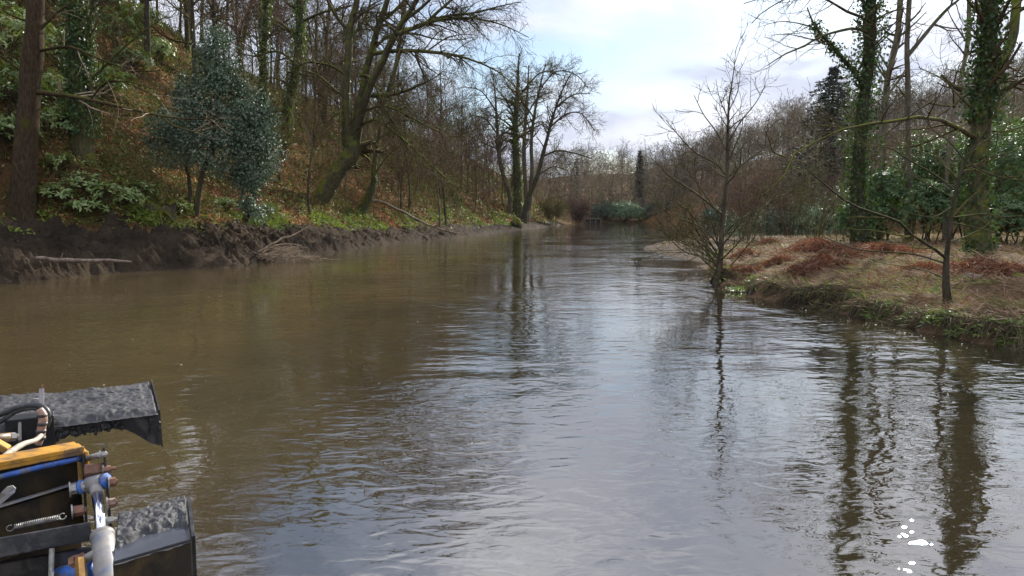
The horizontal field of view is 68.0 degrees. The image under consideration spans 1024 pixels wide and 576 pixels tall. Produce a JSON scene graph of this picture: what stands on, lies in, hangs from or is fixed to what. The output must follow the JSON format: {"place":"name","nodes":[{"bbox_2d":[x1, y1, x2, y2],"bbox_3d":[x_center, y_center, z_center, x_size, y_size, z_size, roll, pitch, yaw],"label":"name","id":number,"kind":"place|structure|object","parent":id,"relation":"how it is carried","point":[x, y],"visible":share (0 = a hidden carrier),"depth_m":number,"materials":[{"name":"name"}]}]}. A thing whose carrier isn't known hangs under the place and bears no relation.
{"place":"outdoors","nodes":[
{"label":"outdoors","id":0,"kind":"place"},
{"bbox_2d":[0,210,562,284],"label":"mud bank","id":1,"kind":"structure","parent":0,"point":[158,247],"depth_m":34.66,"materials":[{"name":"soil"}]},
{"bbox_2d":[35,252,131,262],"bbox_3d":[-16.098,-1.138,28.568,3.578,0.405,0.178,0,6,0],"label":"driftwood pole","id":2,"kind":"object","parent":1,"relation":"on","point":[61,259],"visible":1,"depth_m":28.52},
{"bbox_2d":[62,196,109,216],"bbox_3d":[-19.614,-3.755,34.957,2.006,0.961,1.856,0,6,0],"label":"laurel","id":3,"kind":"object","parent":1,"relation":"on","point":[91,204],"visible":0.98,"depth_m":34.51,"materials":[{"name":"green plant"}]},
{"bbox_2d":[254,226,338,263],"bbox_3d":[-11.754,-2.002,38.923,5.669,2.296,2.652,0,6,0],"label":"twig heap","id":4,"kind":"object","parent":1,"relation":"on","point":[294,253],"visible":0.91,"depth_m":39.11,"materials":[{"name":"brown wood"}]},
{"bbox_2d":[497,49,607,222],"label":"tree","id":5,"kind":"object","parent":1,"relation":"on","point":[533,181],"visible":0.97,"depth_m":127.95,"materials":[{"name":"brown plant"}]},
{"bbox_2d":[0,223,1023,575],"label":"river","id":6,"kind":"structure","parent":0,"point":[698,429],"depth_m":9.48,"materials":[{"name":"liquid"}]},
{"bbox_2d":[0,379,196,575],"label":"dredging machine","id":7,"kind":"object","parent":6,"relation":"on","point":[45,529],"visible":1,"depth_m":3.27,"materials":[{"name":"paint"}]},
{"bbox_2d":[0,0,1023,233],"bbox_3d":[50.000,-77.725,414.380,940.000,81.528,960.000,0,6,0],"label":"ground","id":8,"kind":"structure","parent":0,"point":[5,183],"depth_m":56.60,"materials":[{"name":"plant"}]},
{"bbox_2d":[0,110,48,158],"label":"evergreen shrub","id":9,"kind":"object","parent":8,"relation":"on","point":[5,123],"visible":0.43,"depth_m":34.62,"materials":[{"name":"green plant"}]},
{"bbox_2d":[0,1,51,72],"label":"evergreen shrub","id":10,"kind":"object","parent":8,"relation":"on","point":[14,25],"visible":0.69,"depth_m":38.05,"materials":[{"name":"green plant"}]},
{"bbox_2d":[0,59,55,117],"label":"evergreen shrub","id":11,"kind":"object","parent":8,"relation":"on","point":[7,94],"visible":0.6,"depth_m":35.54,"materials":[{"name":"green plant"}]},
{"bbox_2d":[23,23,68,69],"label":"evergreen shrub","id":12,"kind":"object","parent":8,"relation":"on","point":[50,38],"visible":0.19,"depth_m":42.01,"materials":[{"name":"green plant"}]},
{"bbox_2d":[41,68,67,110],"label":"evergreen shrub","id":13,"kind":"object","parent":8,"relation":"on","point":[52,82],"visible":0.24,"depth_m":38.46,"materials":[{"name":"green plant"}]},
{"bbox_2d":[38,182,77,207],"bbox_3d":[-20.824,-4.254,34.685,1.803,1.182,1.809,-2,6,-16],"label":"laurel","id":14,"kind":"object","parent":8,"relation":"on","point":[63,193],"visible":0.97,"depth_m":34.40,"materials":[{"name":"green plant"}]},
{"bbox_2d":[40,101,79,141],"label":"evergreen shrub","id":15,"kind":"object","parent":8,"relation":"on","point":[58,116],"visible":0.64,"depth_m":36.33,"materials":[{"name":"green plant"}]},
{"bbox_2d":[38,150,86,177],"bbox_3d":[-21.125,-5.780,35.530,1.956,1.324,1.725,-5,8,-42],"label":"laurel","id":16,"kind":"object","parent":8,"relation":"on","point":[61,158],"visible":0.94,"depth_m":35.34,"materials":[{"name":"green plant"}]},
{"bbox_2d":[55,170,104,199],"bbox_3d":[-20.020,-4.796,35.269,2.016,1.386,1.976,-5,7,-40],"label":"laurel","id":17,"kind":"object","parent":8,"relation":"on","point":[89,181],"visible":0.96,"depth_m":35.02,"materials":[{"name":"green plant"}]},
{"bbox_2d":[78,180,128,207],"bbox_3d":[-19.132,-4.442,35.445,2.170,1.406,1.934,3,6,27],"label":"laurel","id":18,"kind":"object","parent":8,"relation":"on","point":[100,192],"visible":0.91,"depth_m":35.33,"materials":[{"name":"green plant"}]},
{"bbox_2d":[17,0,207,165],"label":"ivy clad tree","id":19,"kind":"object","parent":8,"relation":"on","point":[75,28],"visible":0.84,"depth_m":36.52,"materials":[{"name":"green plant"}]},
{"bbox_2d":[84,6,146,52],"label":"evergreen shrub","id":20,"kind":"object","parent":8,"relation":"on","point":[132,24],"visible":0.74,"depth_m":50.49,"materials":[{"name":"green plant"}]},
{"bbox_2d":[93,62,137,100],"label":"evergreen shrub","id":21,"kind":"object","parent":8,"relation":"on","point":[104,75],"visible":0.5,"depth_m":43.86,"materials":[{"name":"green plant"}]},
{"bbox_2d":[0,0,233,222],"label":"tall tree","id":22,"kind":"object","parent":8,"relation":"on","point":[21,197],"visible":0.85,"depth_m":33.11,"materials":[{"name":"brown plant"}]},
{"bbox_2d":[106,187,150,212],"bbox_3d":[-18.258,-4.204,36.202,1.924,1.256,1.896,3,6,24],"label":"laurel","id":23,"kind":"object","parent":8,"relation":"on","point":[120,195],"visible":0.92,"depth_m":35.91,"materials":[{"name":"green plant"}]},
{"bbox_2d":[102,45,155,82],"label":"evergreen shrub","id":24,"kind":"object","parent":8,"relation":"on","point":[134,54],"visible":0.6,"depth_m":49.59,"materials":[{"name":"green plant"}]},
{"bbox_2d":[118,1,168,34],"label":"evergreen shrub","id":25,"kind":"object","parent":8,"relation":"on","point":[152,14],"visible":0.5,"depth_m":58.80,"materials":[{"name":"green plant"}]},
{"bbox_2d":[138,35,177,64],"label":"evergreen shrub","id":26,"kind":"object","parent":8,"relation":"on","point":[165,51],"visible":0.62,"depth_m":56.37,"materials":[{"name":"green plant"}]},
{"bbox_2d":[145,197,176,222],"bbox_3d":[-17.470,-3.844,37.273,2.051,1.300,1.672,0,6,0],"label":"hollow stump","id":27,"kind":"object","parent":8,"relation":"on","point":[167,209],"visible":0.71,"depth_m":37.21,"materials":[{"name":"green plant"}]},
{"bbox_2d":[144,0,218,61],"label":"bare tree","id":28,"kind":"object","parent":8,"relation":"on","point":[147,39],"visible":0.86,"depth_m":53.88,"materials":[{"name":"brown plant"}]},
{"bbox_2d":[136,0,243,91],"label":"bare tree","id":29,"kind":"object","parent":8,"relation":"on","point":[192,17],"visible":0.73,"depth_m":59.79,"materials":[{"name":"brown plant"}]},
{"bbox_2d":[135,11,292,226],"bbox_3d":[-15.888,-8.904,40.303,7.278,11.374,6.268,5,8,42],"label":"holly tree","id":30,"kind":"object","parent":8,"relation":"on","point":[250,136],"visible":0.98,"depth_m":39.60,"materials":[{"name":"green plant"}]},
{"bbox_2d":[185,0,262,98],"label":"bare tree","id":31,"kind":"object","parent":8,"relation":"on","point":[239,33],"visible":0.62,"depth_m":69.50,"materials":[{"name":"brown plant"}]},
{"bbox_2d":[188,0,260,67],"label":"bare tree","id":32,"kind":"object","parent":8,"relation":"on","point":[225,14],"visible":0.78,"depth_m":67.06,"materials":[{"name":"brown plant"}]},
{"bbox_2d":[0,177,514,234],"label":"bank greenery","id":33,"kind":"object","parent":8,"relation":"on","point":[275,222],"visible":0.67,"depth_m":51.62,"materials":[{"name":"plant"}]},
{"bbox_2d":[223,0,292,85],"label":"bare tree","id":34,"kind":"object","parent":8,"relation":"on","point":[272,12],"visible":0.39,"depth_m":83.95,"materials":[{"name":"brown plant"}]},
{"bbox_2d":[234,0,308,117],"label":"slim ivy tree","id":35,"kind":"object","parent":8,"relation":"on","point":[265,22],"visible":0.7,"depth_m":66.94,"materials":[{"name":"green plant"}]},
{"bbox_2d":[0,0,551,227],"bbox_3d":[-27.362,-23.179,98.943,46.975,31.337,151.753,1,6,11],"label":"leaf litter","id":36,"kind":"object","parent":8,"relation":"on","point":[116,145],"visible":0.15,"depth_m":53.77,"materials":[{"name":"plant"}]},
{"bbox_2d":[0,0,557,234],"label":"brambles","id":37,"kind":"object","parent":8,"relation":"on","point":[126,179],"visible":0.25,"depth_m":51.49,"materials":[{"name":"plant"}]},
{"bbox_2d":[251,0,306,88],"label":"bare tree","id":38,"kind":"object","parent":8,"relation":"on","point":[277,15],"visible":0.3,"depth_m":89.38,"materials":[{"name":"brown plant"}]},
{"bbox_2d":[255,58,308,184],"bbox_3d":[-18.327,-12.694,58.830,5.022,10.203,3.725,-3,6,-26],"label":"bare tree","id":39,"kind":"object","parent":8,"relation":"on","point":[286,134],"visible":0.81,"depth_m":59.03,"materials":[{"name":"brown plant"}]},
{"bbox_2d":[0,0,574,222],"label":"brushwood","id":40,"kind":"object","parent":8,"relation":"on","point":[169,157],"visible":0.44,"depth_m":51.59,"materials":[{"name":"plant"}]},
{"bbox_2d":[230,0,355,161],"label":"ivy hung tree","id":41,"kind":"object","parent":8,"relation":"on","point":[300,28],"visible":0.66,"depth_m":63.89,"materials":[{"name":"green plant"}]},
{"bbox_2d":[276,92,344,213],"bbox_3d":[-15.218,-9.803,56.993,4.908,9.973,3.641,2,6,16],"label":"bare tree","id":42,"kind":"object","parent":8,"relation":"on","point":[316,168],"visible":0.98,"depth_m":56.89,"materials":[{"name":"brown plant"}]},
{"bbox_2d":[282,65,341,181],"bbox_3d":[-17.172,-13.883,65.300,5.202,10.523,4.585,-1,6,-12],"label":"bare tree","id":43,"kind":"object","parent":8,"relation":"on","point":[307,111],"visible":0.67,"depth_m":64.89,"materials":[{"name":"brown plant"}]},
{"bbox_2d":[257,0,366,120],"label":"bare tree","id":44,"kind":"object","parent":8,"relation":"on","point":[315,33],"visible":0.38,"depth_m":91.26,"materials":[{"name":"brown plant"}]},
{"bbox_2d":[268,0,370,147],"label":"bare tree","id":45,"kind":"object","parent":8,"relation":"on","point":[311,48],"visible":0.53,"depth_m":74.52,"materials":[{"name":"brown plant"}]},
{"bbox_2d":[317,41,366,154],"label":"bare tree","id":46,"kind":"object","parent":8,"relation":"on","point":[339,103],"visible":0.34,"depth_m":77.47,"materials":[{"name":"brown plant"}]},
{"bbox_2d":[306,3,386,149],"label":"bare tree","id":47,"kind":"object","parent":8,"relation":"on","point":[341,76],"visible":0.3,"depth_m":81.78,"materials":[{"name":"brown plant"}]},
{"bbox_2d":[356,38,426,215],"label":"leaning tree","id":48,"kind":"object","parent":8,"relation":"on","point":[366,200],"visible":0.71,"depth_m":68.52,"materials":[{"name":"brown plant"}]},
{"bbox_2d":[377,136,416,212],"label":"bare tree","id":49,"kind":"object","parent":8,"relation":"on","point":[390,183],"visible":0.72,"depth_m":76.20,"materials":[{"name":"brown plant"}]},
{"bbox_2d":[371,35,431,165],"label":"bare tree","id":50,"kind":"object","parent":8,"relation":"on","point":[398,68],"visible":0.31,"depth_m":95.77,"materials":[{"name":"brown plant"}]},
{"bbox_2d":[383,111,421,208],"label":"bare tree","id":51,"kind":"object","parent":8,"relation":"on","point":[397,156],"visible":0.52,"depth_m":76.99,"materials":[{"name":"brown plant"}]},
{"bbox_2d":[266,0,540,240],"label":"leaning multi stemmed tree","id":52,"kind":"object","parent":8,"relation":"on","point":[352,152],"visible":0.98,"depth_m":60.62,"materials":[{"name":"brown plant"}]},
{"bbox_2d":[378,87,435,207],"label":"bare tree","id":53,"kind":"object","parent":8,"relation":"on","point":[409,204],"visible":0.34,"depth_m":80.47,"materials":[{"name":"brown plant"}]},
{"bbox_2d":[394,74,450,190],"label":"bare tree","id":54,"kind":"object","parent":8,"relation":"on","point":[411,97],"visible":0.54,"depth_m":90.89,"materials":[{"name":"brown plant"}]},
{"bbox_2d":[409,72,473,197],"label":"bare tree","id":55,"kind":"object","parent":8,"relation":"on","point":[457,119],"visible":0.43,"depth_m":96.97,"materials":[{"name":"brown plant"}]},
{"bbox_2d":[415,46,472,138],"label":"bare tree","id":56,"kind":"object","parent":8,"relation":"on","point":[440,62],"visible":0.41,"depth_m":144.06,"materials":[{"name":"brown plant"}]},
{"bbox_2d":[413,109,476,225],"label":"bare tree","id":57,"kind":"object","parent":8,"relation":"on","point":[437,144],"visible":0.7,"depth_m":80.01,"materials":[{"name":"brown plant"}]},
{"bbox_2d":[424,114,467,224],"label":"bare tree","id":58,"kind":"object","parent":8,"relation":"on","point":[444,186],"visible":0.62,"depth_m":84.85,"materials":[{"name":"brown plant"}]},
{"bbox_2d":[437,90,488,190],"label":"bare tree","id":59,"kind":"object","parent":8,"relation":"on","point":[466,128],"visible":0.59,"depth_m":115.06,"materials":[{"name":"brown plant"}]},
{"bbox_2d":[458,112,500,196],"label":"bare tree","id":60,"kind":"object","parent":8,"relation":"on","point":[488,149],"visible":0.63,"depth_m":118.88,"materials":[{"name":"brown plant"}]},
{"bbox_2d":[454,72,512,213],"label":"tree","id":61,"kind":"object","parent":8,"relation":"on","point":[499,143],"visible":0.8,"depth_m":126.14,"materials":[{"name":"brown plant"}]},
{"bbox_2d":[483,56,561,221],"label":"tree","id":62,"kind":"object","parent":8,"relation":"on","point":[525,179],"visible":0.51,"depth_m":133.97,"materials":[{"name":"brown plant"}]},
{"bbox_2d":[475,49,570,218],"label":"tree","id":63,"kind":"object","parent":8,"relation":"on","point":[515,136],"visible":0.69,"depth_m":129.83,"materials":[{"name":"brown plant"}]},
{"bbox_2d":[534,190,570,225],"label":"shore shrub","id":64,"kind":"object","parent":8,"relation":"on","point":[557,211],"visible":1,"depth_m":144.83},
{"bbox_2d":[564,193,593,223],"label":"shore shrub","id":65,"kind":"object","parent":8,"relation":"on","point":[576,212],"visible":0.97,"depth_m":170.48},
{"bbox_2d":[600,199,645,221],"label":"bright bush","id":66,"kind":"object","parent":8,"relation":"on","point":[628,208],"visible":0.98,"depth_m":205.94,"materials":[{"name":"green plant"}]},
{"bbox_2d":[631,150,647,205],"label":"narrow spruce","id":67,"kind":"object","parent":8,"relation":"on","point":[638,182],"visible":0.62,"depth_m":235.23,"materials":[{"name":"green plant"}]},
{"bbox_2d":[526,70,900,220],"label":"woodland","id":68,"kind":"object","parent":8,"relation":"on","point":[621,174],"visible":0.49,"depth_m":223.74,"materials":[{"name":"brown wood"}]},
{"bbox_2d":[557,111,1022,221],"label":"shore scrub","id":69,"kind":"object","parent":8,"relation":"on","point":[667,192],"visible":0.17,"depth_m":207.69,"materials":[{"name":"plant"}]},
{"bbox_2d":[762,196,825,230],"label":"hillside evergreen","id":70,"kind":"object","parent":8,"relation":"on","point":[780,226],"visible":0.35,"depth_m":110.33,"materials":[{"name":"green plant"}]},
{"bbox_2d":[789,203,849,231],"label":"hillside evergreen","id":71,"kind":"object","parent":8,"relation":"on","point":[830,225],"visible":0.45,"depth_m":105.98,"materials":[{"name":"green plant"}]},
{"bbox_2d":[771,65,877,203],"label":"broad fir","id":72,"kind":"object","parent":8,"relation":"on","point":[833,72],"visible":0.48,"depth_m":146.81,"materials":[{"name":"green plant"}]},
{"bbox_2d":[630,42,1023,209],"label":"hillside woodland","id":73,"kind":"object","parent":8,"relation":"on","point":[946,98],"visible":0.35,"depth_m":172.29,"materials":[{"name":"brown wood"}]},
{"bbox_2d":[912,0,1004,240],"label":"slender tree","id":74,"kind":"object","parent":8,"relation":"on","point":[952,120],"visible":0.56,"depth_m":43.11,"materials":[{"name":"brown plant"}]},
{"bbox_2d":[131,0,1023,178],"label":"sky","id":75,"kind":"structure","parent":0,"point":[643,52],"materials":[{"name":"white"}]},
{"bbox_2d":[644,236,805,262],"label":"silt flat","id":76,"kind":"structure","parent":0,"point":[652,248],"depth_m":52.22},
{"bbox_2d":[707,161,792,239],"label":"reddish shrub","id":77,"kind":"object","parent":76,"relation":"on","point":[739,200],"visible":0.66,"depth_m":65.71,"materials":[{"name":"plant"}]},
{"bbox_2d":[739,155,833,237],"bbox_3d":[22.761,-7.511,62.938,9.013,7.445,6.825,-4,7,-38],"label":"reddish shrub","id":78,"kind":"object","parent":76,"relation":"on","point":[797,193],"visible":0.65,"depth_m":63.01,"materials":[{"name":"plant"}]},
{"bbox_2d":[697,234,1023,347],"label":"bank","id":79,"kind":"structure","parent":0,"point":[927,328],"depth_m":20.25,"materials":[{"name":"soil"}]},
{"bbox_2d":[618,11,815,286],"bbox_3d":[7.407,-4.205,26.713,7.801,10.160,7.017,0,6,0],"label":"bare alder","id":80,"kind":"object","parent":79,"relation":"on","point":[707,249],"visible":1,"depth_m":26.55,"materials":[{"name":"brown plant"}]},
{"bbox_2d":[742,180,804,240],"bbox_3d":[16.874,-5.183,49.807,4.296,4.687,3.201,4,7,34],"label":"leaning shrub","id":81,"kind":"object","parent":79,"relation":"on","point":[782,205],"visible":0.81,"depth_m":49.80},
{"bbox_2d":[755,251,800,266],"bbox_3d":[10.469,-1.052,29.397,2.104,0.847,1.339,0,6,0],"label":"bracken heap","id":82,"kind":"object","parent":79,"relation":"on","point":[775,259],"visible":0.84,"depth_m":29.31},
{"bbox_2d":[777,262,821,277],"bbox_3d":[9.654,-0.567,25.419,1.666,0.728,1.103,-3,6,-28],"label":"bracken heap","id":83,"kind":"object","parent":79,"relation":"on","point":[796,269],"visible":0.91,"depth_m":25.26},
{"bbox_2d":[768,237,852,255],"bbox_3d":[13.683,-1.726,34.215,5.361,1.177,3.748,0,6,0],"label":"bracken heap","id":84,"kind":"object","parent":79,"relation":"on","point":[813,244],"visible":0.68,"depth_m":33.89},
{"bbox_2d":[780,180,849,238],"bbox_3d":[20.101,-5.208,50.476,4.658,4.328,5.760,2,6,23],"label":"olive shrub","id":85,"kind":"object","parent":79,"relation":"on","point":[823,215],"visible":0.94,"depth_m":49.94,"materials":[{"name":"plant"}]},
{"bbox_2d":[784,251,866,271],"bbox_3d":[10.696,-0.825,25.887,2.660,0.897,2.756,4,7,37],"label":"bracken heap","id":86,"kind":"object","parent":79,"relation":"on","point":[822,261],"visible":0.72,"depth_m":25.65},
{"bbox_2d":[735,0,941,244],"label":"ivy clad tree","id":87,"kind":"object","parent":79,"relation":"on","point":[866,74],"visible":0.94,"depth_m":40.73,"materials":[{"name":"green plant"}]},
{"bbox_2d":[811,163,877,235],"bbox_3d":[26.193,-7.149,59.667,5.595,6.663,7.648,0,6,0],"label":"reddish shrub","id":88,"kind":"object","parent":79,"relation":"on","point":[829,191],"visible":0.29,"depth_m":59.67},
{"bbox_2d":[832,201,885,232],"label":"rhododendron","id":89,"kind":"object","parent":79,"relation":"on","point":[869,215],"visible":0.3,"depth_m":42.48,"materials":[{"name":"green plant"}]},
{"bbox_2d":[702,249,1023,350],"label":"hanging sedge","id":90,"kind":"object","parent":79,"relation":"on","point":[917,321],"visible":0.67,"depth_m":17.50,"materials":[{"name":"plant"}]},
{"bbox_2d":[703,245,1023,342],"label":"edge moss","id":91,"kind":"object","parent":79,"relation":"on","point":[952,312],"visible":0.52,"depth_m":16.00,"materials":[{"name":"green plant"}]},
{"bbox_2d":[706,230,1023,344],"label":"dead grass","id":92,"kind":"structure","parent":79,"relation":"on","point":[1007,301],"depth_m":21.27,"materials":[{"name":"plant"}]},
{"bbox_2d":[720,0,1023,253],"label":"ivy clad tree","id":93,"kind":"object","parent":79,"relation":"on","point":[992,61],"visible":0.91,"depth_m":30.72,"materials":[{"name":"green plant"}]},
{"bbox_2d":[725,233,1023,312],"bbox_3d":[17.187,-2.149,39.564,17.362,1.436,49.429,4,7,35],"label":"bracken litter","id":94,"kind":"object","parent":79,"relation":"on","point":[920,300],"visible":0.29,"depth_m":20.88,"materials":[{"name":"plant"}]},
{"bbox_2d":[818,241,953,255],"bbox_3d":[15.442,-1.586,32.261,6.257,0.978,4.424,0,6,0],"label":"bracken heap","id":95,"kind":"object","parent":79,"relation":"on","point":[873,246],"visible":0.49,"depth_m":31.77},
{"bbox_2d":[866,167,916,240],"bbox_3d":[22.444,-4.947,45.624,3.898,4.744,3.453,0,6,0],"label":"rhododendron","id":96,"kind":"object","parent":79,"relation":"on","point":[889,180],"visible":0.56,"depth_m":45.02,"materials":[{"name":"green plant"}]},
{"bbox_2d":[847,0,950,239],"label":"slender tree","id":97,"kind":"object","parent":79,"relation":"on","point":[896,45],"visible":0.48,"depth_m":46.73,"materials":[{"name":"brown plant"}]},
{"bbox_2d":[777,84,1023,303],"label":"bank sapling","id":98,"kind":"object","parent":79,"relation":"on","point":[945,276],"visible":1,"depth_m":16.84,"materials":[{"name":"brown plant"}]},
{"bbox_2d":[876,258,942,272],"bbox_3d":[12.781,-0.630,23.815,2.589,0.624,1.629,0,6,0],"label":"bracken heap","id":99,"kind":"object","parent":79,"relation":"on","point":[920,264],"visible":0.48,"depth_m":23.53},
{"bbox_2d":[841,0,979,239],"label":"slender tree","id":100,"kind":"object","parent":79,"relation":"on","point":[908,51],"visible":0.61,"depth_m":44.91,"materials":[{"name":"brown plant"}]},
{"bbox_2d":[875,129,958,239],"bbox_3d":[25.195,-6.362,47.200,4.890,7.100,4.450,3,6,25],"label":"rhododendron","id":101,"kind":"object","parent":79,"relation":"on","point":[914,158],"visible":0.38,"depth_m":46.44,"materials":[{"name":"green plant"}]},
{"bbox_2d":[891,179,964,243],"bbox_3d":[23.016,-4.122,41.750,3.952,3.775,3.248,0,6,0],"label":"rhododendron","id":102,"kind":"object","parent":79,"relation":"on","point":[939,199],"visible":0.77,"depth_m":41.28,"materials":[{"name":"green plant"}]},
{"bbox_2d":[912,126,1006,239],"bbox_3d":[27.411,-6.445,46.527,5.604,7.422,4.642,0,6,0],"label":"rhododendron","id":103,"kind":"object","parent":79,"relation":"on","point":[960,148],"visible":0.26,"depth_m":46.28,"materials":[{"name":"green plant"}]},
{"bbox_2d":[918,258,1008,275],"bbox_3d":[13.931,-0.566,22.653,3.852,0.702,3.483,5,7,41],"label":"bracken heap","id":104,"kind":"object","parent":79,"relation":"on","point":[962,267],"visible":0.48,"depth_m":22.45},
{"bbox_2d":[950,114,1023,239],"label":"rhododendron","id":105,"kind":"object","parent":79,"relation":"on","point":[998,127],"visible":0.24,"depth_m":43.19,"materials":[{"name":"green plant"}]},
{"bbox_2d":[959,259,1023,276],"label":"bracken heap","id":106,"kind":"object","parent":79,"relation":"on","point":[1014,268],"visible":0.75,"depth_m":21.46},
{"bbox_2d":[988,118,1023,240],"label":"rhododendron","id":107,"kind":"object","parent":79,"relation":"on","point":[1019,189],"visible":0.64,"depth_m":39.58,"materials":[{"name":"green plant"}]},
{"bbox_2d":[989,193,1023,244],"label":"rhododendron","id":108,"kind":"object","parent":79,"relation":"on","point":[1018,222],"visible":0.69,"depth_m":37.00,"materials":[{"name":"green plant"}]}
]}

